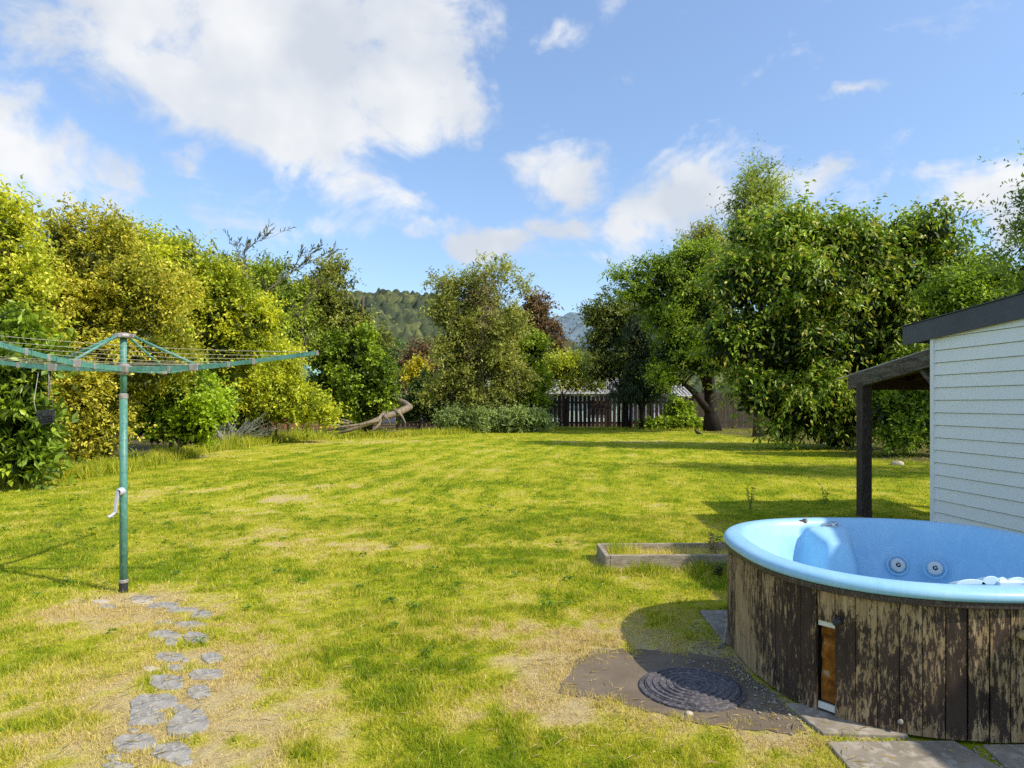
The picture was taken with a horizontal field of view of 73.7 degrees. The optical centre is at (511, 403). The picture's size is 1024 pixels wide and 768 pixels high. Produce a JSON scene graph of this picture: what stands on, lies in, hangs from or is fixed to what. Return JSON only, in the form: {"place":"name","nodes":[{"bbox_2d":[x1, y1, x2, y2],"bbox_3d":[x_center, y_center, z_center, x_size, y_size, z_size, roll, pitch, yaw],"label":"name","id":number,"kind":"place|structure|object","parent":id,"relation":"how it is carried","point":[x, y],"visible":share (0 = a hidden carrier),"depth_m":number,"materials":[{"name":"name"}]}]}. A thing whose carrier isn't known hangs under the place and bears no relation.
{"place":"outdoors","nodes":[
{"label":"outdoors","id":0,"kind":"place"},
{"bbox_2d":[0,423,702,488],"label":"rank grass","id":1,"kind":"structure","parent":0,"point":[94,468],"depth_m":23.87,"materials":[{"name":"green plant"}]},
{"bbox_2d":[52,288,733,411],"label":"hill","id":2,"kind":"structure","parent":0,"point":[398,305],"depth_m":256.40,"materials":[{"name":"green plant"}]},
{"bbox_2d":[0,412,1023,767],"bbox_3d":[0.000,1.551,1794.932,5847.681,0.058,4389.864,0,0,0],"label":"ground","id":3,"kind":"structure","parent":0,"point":[400,456],"depth_m":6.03,"materials":[{"name":"green plant"}]},
{"bbox_2d":[0,292,87,491],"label":"hedge shrub","id":4,"kind":"object","parent":3,"relation":"on","point":[29,443],"visible":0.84,"depth_m":12.12,"materials":[{"name":"green plant"}]},
{"bbox_2d":[0,174,101,402],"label":"hedge tree","id":5,"kind":"object","parent":3,"relation":"on","point":[23,276],"visible":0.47,"depth_m":13.31,"materials":[{"name":"green plant"}]},
{"bbox_2d":[93,599,110,603],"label":"stepping stone","id":6,"kind":"object","parent":3,"relation":"on","point":[100,601],"visible":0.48,"depth_m":5.31,"materials":[{"name":"beige stone"}]},
{"bbox_2d":[98,604,115,608],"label":"stepping stone","id":7,"kind":"object","parent":3,"relation":"on","point":[110,605],"visible":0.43,"depth_m":5.18,"materials":[{"name":"stone"}]},
{"bbox_2d":[105,754,121,761],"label":"stepping stone","id":8,"kind":"object","parent":3,"relation":"on","point":[114,756],"visible":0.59,"depth_m":2.98,"materials":[{"name":"stone"}]},
{"bbox_2d":[102,762,133,767],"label":"stepping stone","id":9,"kind":"object","parent":3,"relation":"on","point":[119,764],"visible":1,"depth_m":2.91,"materials":[{"name":"stone"}]},
{"bbox_2d":[21,191,230,463],"bbox_3d":[-9.965,-1.766,16.825,5.747,6.827,3.322,0,0,0],"label":"hedge tree","id":10,"kind":"object","parent":3,"relation":"on","point":[125,288],"visible":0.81,"depth_m":16.63,"materials":[{"name":"green plant"}]},
{"bbox_2d":[128,728,138,733],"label":"stepping stone","id":11,"kind":"object","parent":3,"relation":"on","point":[135,730],"visible":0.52,"depth_m":3.22,"materials":[{"name":"stone"}]},
{"bbox_2d":[112,733,156,752],"bbox_3d":[-1.723,1.561,3.118,0.159,0.041,0.229,0,0,-41],"label":"stepping stone","id":12,"kind":"object","parent":3,"relation":"on","point":[122,739],"visible":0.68,"depth_m":3.10,"materials":[{"name":"stone"}]},
{"bbox_2d":[112,447,162,461],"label":"agapanthus","id":13,"kind":"object","parent":3,"relation":"on","point":[135,453],"visible":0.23,"depth_m":17.30,"materials":[{"name":"green plant"}]},
{"bbox_2d":[131,599,152,603],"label":"stepping stone","id":14,"kind":"object","parent":3,"relation":"on","point":[143,600],"visible":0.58,"depth_m":5.31,"materials":[{"name":"beige stone"}]},
{"bbox_2d":[129,595,155,599],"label":"stepping stone","id":15,"kind":"object","parent":3,"relation":"on","point":[140,598],"visible":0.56,"depth_m":5.42,"materials":[{"name":"stone"}]},
{"bbox_2d":[128,709,165,725],"bbox_3d":[-1.797,1.561,3.372,0.171,0.040,0.249,0,0,-26],"label":"stepping stone","id":16,"kind":"object","parent":3,"relation":"on","point":[142,718],"visible":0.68,"depth_m":3.35,"materials":[{"name":"stone"}]},
{"bbox_2d":[141,666,158,671],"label":"stepping stone","id":17,"kind":"object","parent":3,"relation":"on","point":[149,667],"visible":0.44,"depth_m":3.97,"materials":[{"name":"beige stone"}]},
{"bbox_2d":[130,694,177,709],"bbox_3d":[-1.842,1.561,3.535,0.275,0.038,0.195,0,0,0],"label":"stepping stone","id":18,"kind":"object","parent":3,"relation":"on","point":[159,701],"visible":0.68,"depth_m":3.53,"materials":[{"name":"stone"}]},
{"bbox_2d":[0,332,318,592],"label":"rotary clothesline","id":19,"kind":"object","parent":3,"relation":"on","point":[123,369],"visible":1,"depth_m":5.58,"materials":[{"name":"paint"}]},
{"bbox_2d":[33,370,54,424],"bbox_3d":[-3.846,-0.053,5.614,0.143,0.466,0.119,-11,8,-20],"label":"peg basket","id":20,"kind":"object","parent":19,"relation":"hanging from","point":[47,417],"visible":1,"depth_m":5.60,"materials":[{"name":"plastic"}]},
{"bbox_2d":[145,602,178,608],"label":"stepping stone","id":21,"kind":"object","parent":3,"relation":"on","point":[168,605],"visible":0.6,"depth_m":5.20,"materials":[{"name":"stone"}]},
{"bbox_2d":[154,620,172,624],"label":"stepping stone","id":22,"kind":"object","parent":3,"relation":"on","point":[168,621],"visible":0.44,"depth_m":4.83,"materials":[{"name":"stone"}]},
{"bbox_2d":[147,630,180,638],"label":"stepping stone","id":23,"kind":"object","parent":3,"relation":"on","point":[163,633],"visible":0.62,"depth_m":4.55,"materials":[{"name":"stone"}]},
{"bbox_2d":[150,674,182,689],"bbox_3d":[-1.919,1.561,3.790,0.173,0.039,0.280,0,0,-26],"label":"stepping stone","id":24,"kind":"object","parent":3,"relation":"on","point":[157,680],"visible":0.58,"depth_m":3.77,"materials":[{"name":"stone"}]},
{"bbox_2d":[154,651,182,661],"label":"stepping stone","id":25,"kind":"object","parent":3,"relation":"on","point":[171,657],"visible":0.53,"depth_m":4.15,"materials":[{"name":"stone"}]},
{"bbox_2d":[150,741,191,762],"bbox_3d":[-1.506,1.561,3.035,0.201,0.038,0.183,1,0,0],"label":"stepping stone","id":26,"kind":"object","parent":3,"relation":"on","point":[182,752],"visible":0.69,"depth_m":3.02,"materials":[{"name":"stone"}]},
{"bbox_2d":[165,638,177,646],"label":"stepping stone","id":27,"kind":"object","parent":3,"relation":"on","point":[170,640],"visible":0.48,"depth_m":4.42,"materials":[{"name":"stone"}]},
{"bbox_2d":[167,664,183,671],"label":"stepping stone","id":28,"kind":"object","parent":3,"relation":"on","point":[175,666],"visible":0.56,"depth_m":3.98,"materials":[{"name":"stone"}]},
{"bbox_2d":[163,607,197,612],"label":"stepping stone","id":29,"kind":"object","parent":3,"relation":"on","point":[179,609],"visible":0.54,"depth_m":5.10,"materials":[{"name":"stone"}]},
{"bbox_2d":[172,704,189,714],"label":"stepping stone","id":30,"kind":"object","parent":3,"relation":"on","point":[179,706],"visible":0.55,"depth_m":3.45,"materials":[{"name":"stone"}]},
{"bbox_2d":[175,758,193,766],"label":"stepping stone","id":31,"kind":"object","parent":3,"relation":"on","point":[188,761],"visible":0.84,"depth_m":2.93,"materials":[{"name":"stone"}]},
{"bbox_2d":[127,349,242,459],"bbox_3d":[-9.450,-0.027,18.865,4.014,3.259,2.475,0,0,0],"label":"hedge shrub","id":32,"kind":"object","parent":3,"relation":"on","point":[198,414],"visible":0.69,"depth_m":18.58,"materials":[{"name":"green plant"}]},
{"bbox_2d":[181,657,188,662],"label":"stepping stone","id":33,"kind":"object","parent":3,"relation":"on","point":[185,660],"visible":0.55,"depth_m":4.10,"materials":[{"name":"stone"}]},
{"bbox_2d":[166,709,209,738],"bbox_3d":[-1.566,1.561,3.304,0.187,0.041,0.321,0,0,-29],"label":"stepping stone","id":34,"kind":"object","parent":3,"relation":"on","point":[188,717],"visible":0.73,"depth_m":3.29,"materials":[{"name":"stone"}]},
{"bbox_2d":[172,621,206,629],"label":"stepping stone","id":35,"kind":"object","parent":3,"relation":"on","point":[184,623],"visible":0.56,"depth_m":4.78,"materials":[{"name":"stone"}]},
{"bbox_2d":[183,631,208,643],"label":"stepping stone","id":36,"kind":"object","parent":3,"relation":"on","point":[195,634],"visible":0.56,"depth_m":4.52,"materials":[{"name":"stone"}]},
{"bbox_2d":[187,685,211,699],"bbox_3d":[-1.675,1.561,3.661,0.123,0.039,0.205,0,0,-26],"label":"stepping stone","id":37,"kind":"object","parent":3,"relation":"on","point":[202,689],"visible":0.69,"depth_m":3.64,"materials":[{"name":"stone"}]},
{"bbox_2d":[190,610,211,619],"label":"stepping stone","id":38,"kind":"object","parent":3,"relation":"on","point":[206,615],"visible":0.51,"depth_m":5.00,"materials":[{"name":"stone"}]},
{"bbox_2d":[188,668,225,680],"bbox_3d":[-1.740,1.561,3.899,0.215,0.038,0.166,-1,-1,0],"label":"stepping stone","id":39,"kind":"object","parent":3,"relation":"on","point":[212,673],"visible":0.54,"depth_m":3.88,"materials":[{"name":"stone"}]},
{"bbox_2d":[117,209,302,446],"bbox_3d":[-9.869,-2.288,21.899,6.119,7.788,4.092,0,0,0],"label":"hedge tree","id":40,"kind":"object","parent":3,"relation":"on","point":[242,313],"visible":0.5,"depth_m":21.63,"materials":[{"name":"green plant"}]},
{"bbox_2d":[201,652,223,663],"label":"stepping stone","id":41,"kind":"object","parent":3,"relation":"on","point":[207,657],"visible":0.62,"depth_m":4.14,"materials":[{"name":"stone"}]},
{"bbox_2d":[210,407,281,439],"bbox_3d":[-10.695,0.801,26.327,3.788,1.524,1.761,0,0,0],"label":"silver shrub","id":42,"kind":"object","parent":3,"relation":"on","point":[248,426],"visible":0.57,"depth_m":26.02,"materials":[{"name":"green plant"}]},
{"bbox_2d":[176,223,342,433],"bbox_3d":[-10.666,-3.180,29.427,6.717,9.684,2.997,0,0,0],"label":"wattle tree","id":43,"kind":"object","parent":3,"relation":"on","point":[248,241],"visible":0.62,"depth_m":29.72,"materials":[{"name":"green plant"}]},
{"bbox_2d":[206,245,334,433],"bbox_3d":[-11.747,-2.965,32.856,5.832,9.144,5.582,0,0,25],"label":"hedge tree","id":44,"kind":"object","parent":3,"relation":"on","point":[267,271],"visible":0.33,"depth_m":32.45,"materials":[{"name":"green plant"}]},
{"bbox_2d":[212,333,351,441],"bbox_3d":[-9.434,-0.610,27.188,6.197,4.551,3.894,0,0,0],"label":"hedge shrub","id":45,"kind":"object","parent":3,"relation":"on","point":[295,399],"visible":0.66,"depth_m":26.41,"materials":[{"name":"green plant"}]},
{"bbox_2d":[264,359,333,427],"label":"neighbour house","id":46,"kind":"structure","parent":3,"relation":"on","point":[294,424],"depth_m":42.00,"materials":[{"name":"white brick"}]},
{"bbox_2d":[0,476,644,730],"bbox_3d":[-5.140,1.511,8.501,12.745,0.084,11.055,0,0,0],"label":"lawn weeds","id":47,"kind":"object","parent":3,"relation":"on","point":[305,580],"visible":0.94,"depth_m":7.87,"materials":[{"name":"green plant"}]},
{"bbox_2d":[289,244,403,432],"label":"ivy clad tree","id":48,"kind":"object","parent":3,"relation":"on","point":[346,312],"visible":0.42,"depth_m":33.90,"materials":[{"name":"green plant"}]},
{"bbox_2d":[299,396,412,434],"bbox_3d":[-7.360,0.195,32.246,5.241,2.526,4.153,0,0,0],"label":"fallen trunk","id":49,"kind":"object","parent":3,"relation":"on","point":[395,412],"visible":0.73,"depth_m":30.92,"materials":[{"name":"wood"}]},
{"bbox_2d":[303,319,409,432],"bbox_3d":[-7.821,-1.248,33.520,5.686,5.875,3.654,0,0,0],"label":"bush","id":50,"kind":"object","parent":3,"relation":"on","point":[364,384],"depth_m":32.91,"materials":[{"name":"green plant"}]},
{"bbox_2d":[399,352,434,425],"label":"golden shrub","id":51,"kind":"object","parent":3,"relation":"on","point":[413,366],"visible":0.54,"depth_m":45.68,"materials":[{"name":"yellow plant"}]},
{"bbox_2d":[377,336,458,374],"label":"hill foot tree","id":52,"kind":"object","parent":3,"relation":"on","point":[396,353],"visible":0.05,"depth_m":57.56,"materials":[{"name":"green plant"}]},
{"bbox_2d":[391,335,446,396],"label":"purple leaf tree","id":53,"kind":"object","parent":3,"relation":"on","point":[423,348],"visible":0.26,"depth_m":51.47,"materials":[{"name":"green plant"}]},
{"bbox_2d":[396,361,455,428],"bbox_3d":[-5.141,-0.430,39.842,4.121,4.248,3.064,0,0,0],"label":"shrub","id":54,"kind":"object","parent":3,"relation":"on","point":[412,412],"visible":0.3,"depth_m":39.58,"materials":[{"name":"green plant"}]},
{"bbox_2d":[381,373,489,422],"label":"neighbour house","id":55,"kind":"structure","parent":3,"relation":"on","point":[392,420],"depth_m":54.00,"materials":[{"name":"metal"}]},
{"bbox_2d":[426,399,477,431],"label":"shrub","id":56,"kind":"object","parent":3,"relation":"on","point":[449,415],"visible":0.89,"depth_m":35.70,"materials":[{"name":"green plant"}]},
{"bbox_2d":[402,250,548,430],"bbox_3d":[-1.982,-3.320,37.205,8.073,10.006,5.193,0,0,0],"label":"garden tree","id":57,"kind":"object","parent":3,"relation":"on","point":[462,382],"visible":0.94,"depth_m":36.43,"materials":[{"name":"green plant"}]},
{"bbox_2d":[460,402,527,432],"bbox_3d":[-0.979,0.791,36.019,3.614,1.780,2.544,0,0,0],"label":"shrub","id":58,"kind":"object","parent":3,"relation":"on","point":[489,418],"visible":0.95,"depth_m":35.56,"materials":[{"name":"green plant"}]},
{"bbox_2d":[0,517,997,767],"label":"grass clippings","id":59,"kind":"object","parent":3,"relation":"on","point":[394,651],"depth_m":4.11,"materials":[{"name":"green plant"}]},
{"bbox_2d":[499,323,559,420],"bbox_3d":[0.770,-1.396,38.521,3.936,5.997,3.349,0,0,0],"label":"climbing shrub","id":60,"kind":"object","parent":3,"relation":"on","point":[540,347],"visible":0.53,"depth_m":37.99,"materials":[{"name":"green plant"}]},
{"bbox_2d":[499,401,562,432],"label":"shrub","id":61,"kind":"object","parent":3,"relation":"on","point":[534,419],"visible":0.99,"depth_m":35.62,"materials":[{"name":"green plant"}]},
{"bbox_2d":[396,395,691,427],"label":"paling fence","id":62,"kind":"object","parent":3,"relation":"on","point":[565,402],"visible":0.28,"depth_m":42.99,"materials":[{"name":"brown wood"}]},
{"bbox_2d":[517,286,575,359],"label":"purple leaf tree","id":63,"kind":"object","parent":3,"relation":"on","point":[539,308],"visible":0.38,"depth_m":49.46,"materials":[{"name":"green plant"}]},
{"bbox_2d":[540,343,609,425],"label":"pale shrub","id":64,"kind":"object","parent":3,"relation":"on","point":[565,364],"visible":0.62,"depth_m":46.60,"materials":[{"name":"green plant"}]},
{"bbox_2d":[546,379,618,421],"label":"neighbour house","id":65,"kind":"structure","parent":3,"relation":"on","point":[586,393],"depth_m":52.00,"materials":[{"name":"white"}]},
{"bbox_2d":[548,400,561,415],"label":"window","id":66,"kind":"structure","parent":65,"relation":"in","point":[557,400],"depth_m":51.91,"materials":[{"name":"clear glass"}]},
{"bbox_2d":[590,400,603,415],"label":"window","id":67,"kind":"structure","parent":65,"relation":"in","point":[590,400],"depth_m":51.91,"materials":[{"name":"clear glass"}]},
{"bbox_2d":[560,285,654,428],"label":"thin stemmed tree","id":68,"kind":"object","parent":3,"relation":"on","point":[603,336],"visible":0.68,"depth_m":40.60,"materials":[{"name":"green plant"}]},
{"bbox_2d":[593,309,679,429],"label":"weeping conifer","id":69,"kind":"object","parent":3,"relation":"on","point":[634,388],"visible":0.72,"depth_m":39.56,"materials":[{"name":"green plant"}]},
{"bbox_2d":[594,530,726,568],"bbox_3d":[1.950,1.406,6.715,2.321,0.369,0.621,0,0,-1],"label":"garden bed","id":70,"kind":"object","parent":3,"relation":"on","point":[618,554],"visible":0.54,"depth_m":6.63,"materials":[{"name":"wood"}]},
{"bbox_2d":[633,383,691,420],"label":"neighbour house","id":71,"kind":"structure","parent":3,"relation":"on","point":[685,391],"depth_m":56.29,"materials":[{"name":"grey metal"}]},
{"bbox_2d":[597,216,739,430],"bbox_3d":[8.419,-4.017,36.035,7.982,11.303,5.155,0,0,0],"label":"lawn tree","id":72,"kind":"object","parent":3,"relation":"on","point":[670,280],"visible":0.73,"depth_m":35.54,"materials":[{"name":"green plant"}]},
{"bbox_2d":[636,413,703,429],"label":"trailing plant","id":73,"kind":"object","parent":3,"relation":"on","point":[684,420],"visible":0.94,"depth_m":39.99,"materials":[{"name":"green plant"}]},
{"bbox_2d":[662,393,697,417],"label":"bush","id":74,"kind":"object","parent":3,"relation":"on","point":[681,405],"visible":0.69,"depth_m":40.84,"materials":[{"name":"green plant"}]},
{"bbox_2d":[557,648,806,734],"bbox_3d":[0.932,1.577,3.791,1.238,0.065,0.962,0,0,19],"label":"concrete pad","id":75,"kind":"object","parent":3,"relation":"on","point":[617,672],"visible":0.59,"depth_m":3.75,"materials":[{"name":"grey concrete"}]},
{"bbox_2d":[684,710,692,715],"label":"stone","id":76,"kind":"object","parent":75,"relation":"on","point":[688,713],"visible":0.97,"depth_m":3.38,"materials":[{"name":"white stone"}]},
{"bbox_2d":[639,667,746,711],"bbox_3d":[0.972,1.538,3.692,0.564,0.036,0.564,0,0,0],"label":"manhole cover","id":77,"kind":"object","parent":75,"relation":"on","point":[691,689],"visible":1,"depth_m":3.63,"materials":[{"name":"metal"}]},
{"bbox_2d":[671,208,732,392],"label":"garden tree","id":78,"kind":"object","parent":3,"relation":"on","point":[700,232],"visible":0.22,"depth_m":43.58,"materials":[{"name":"green plant"}]},
{"bbox_2d":[700,610,726,640],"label":"concrete slab","id":79,"kind":"structure","parent":3,"relation":"on","point":[715,618],"depth_m":4.83,"materials":[{"name":"grey concrete"}]},
{"bbox_2d":[704,532,723,553],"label":"dry weed","id":80,"kind":"object","parent":3,"relation":"on","point":[710,543],"visible":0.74,"depth_m":6.65,"materials":[{"name":"plant"}]},
{"bbox_2d":[711,562,726,577],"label":"leafy weed","id":81,"kind":"object","parent":3,"relation":"on","point":[718,570],"visible":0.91,"depth_m":6.04,"materials":[{"name":"green plant"}]},
{"bbox_2d":[723,618,729,645],"bbox_3d":[1.397,1.475,4.405,0.046,0.152,0.132,0,0,29],"label":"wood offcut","id":82,"kind":"object","parent":3,"relation":"on","point":[726,638],"visible":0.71,"depth_m":4.38,"materials":[{"name":"grey wood"}]},
{"bbox_2d":[692,391,774,427],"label":"paling fence","id":83,"kind":"object","parent":3,"relation":"on","point":[725,419],"visible":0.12,"depth_m":42.39,"materials":[{"name":"brown wood"}]},
{"bbox_2d":[745,487,755,509],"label":"flowering weed","id":84,"kind":"object","parent":3,"relation":"on","point":[751,500],"visible":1,"depth_m":9.87,"materials":[{"name":"green plant"}]},
{"bbox_2d":[701,133,816,436],"bbox_3d":[11.791,-5.430,31.803,5.698,14.063,4.121,0,0,0],"label":"tall pale tree","id":85,"kind":"object","parent":3,"relation":"on","point":[753,194],"visible":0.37,"depth_m":31.66,"materials":[{"name":"green plant"}]},
{"bbox_2d":[642,608,1001,767],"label":"gravel","id":86,"kind":"structure","parent":3,"relation":"on","point":[789,714],"depth_m":3.78,"materials":[{"name":"grey gravel"}]},
{"bbox_2d":[819,483,830,505],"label":"flowering weed","id":87,"kind":"object","parent":3,"relation":"on","point":[824,500],"visible":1,"depth_m":10.34,"materials":[{"name":"green plant"}]},
{"bbox_2d":[665,179,998,450],"bbox_3d":[11.088,-2.749,23.042,11.760,8.963,5.401,0,0,0],"label":"cherry tree","id":88,"kind":"object","parent":3,"relation":"on","point":[833,292],"visible":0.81,"depth_m":22.27,"materials":[{"name":"green plant"}]},
{"bbox_2d":[786,703,907,738],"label":"concrete slab","id":89,"kind":"structure","parent":3,"relation":"on","point":[805,713],"depth_m":3.25,"materials":[{"name":"grey concrete"}]},
{"bbox_2d":[723,517,1023,742],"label":"hot tub","id":90,"kind":"object","parent":3,"relation":"on","point":[911,627],"visible":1,"depth_m":3.33,"materials":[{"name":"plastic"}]},
{"bbox_2d":[846,390,929,457],"bbox_3d":[12.230,-0.024,19.832,4.796,3.448,3.045,0,0,-16],"label":"boundary shrub","id":91,"kind":"object","parent":3,"relation":"on","point":[902,417],"visible":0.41,"depth_m":19.58,"materials":[{"name":"green plant"}]},
{"bbox_2d":[827,741,999,767],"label":"concrete slab","id":92,"kind":"structure","parent":3,"relation":"on","point":[922,754],"depth_m":2.98,"materials":[{"name":"grey concrete"}]},
{"bbox_2d":[835,292,1023,533],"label":"shed","id":93,"kind":"structure","parent":3,"relation":"on","point":[966,368],"depth_m":7.34,"materials":[{"name":"paint"}]},
{"bbox_2d":[904,241,1023,352],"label":"boundary shrub","id":94,"kind":"object","parent":3,"relation":"on","point":[956,291],"visible":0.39,"depth_m":18.61,"materials":[{"name":"green plant"}]},
{"bbox_2d":[949,93,1023,298],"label":"boundary tree","id":95,"kind":"object","parent":3,"relation":"on","point":[1019,239],"visible":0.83,"depth_m":13.75,"materials":[{"name":"green plant"}]},
{"bbox_2d":[983,744,1023,767],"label":"concrete slab","id":96,"kind":"structure","parent":3,"relation":"on","point":[1008,755],"depth_m":3.00,"materials":[{"name":"grey concrete"}]},
{"bbox_2d":[0,0,1023,316],"label":"sky","id":97,"kind":"structure","parent":0,"point":[562,138],"materials":[{"name":"blue"}]},
{"bbox_2d":[548,312,668,348],"bbox_3d":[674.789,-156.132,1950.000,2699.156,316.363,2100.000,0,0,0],"label":"hill","id":98,"kind":"structure","parent":0,"point":[567,323],"depth_m":1737.07,"materials":[{"name":"green plant"}]},
{"bbox_2d":[891,461,903,465],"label":"stone","id":99,"kind":"object","parent":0,"point":[900,463],"visible":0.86,"depth_m":16.80,"materials":[{"name":"white stone"}]}
]}

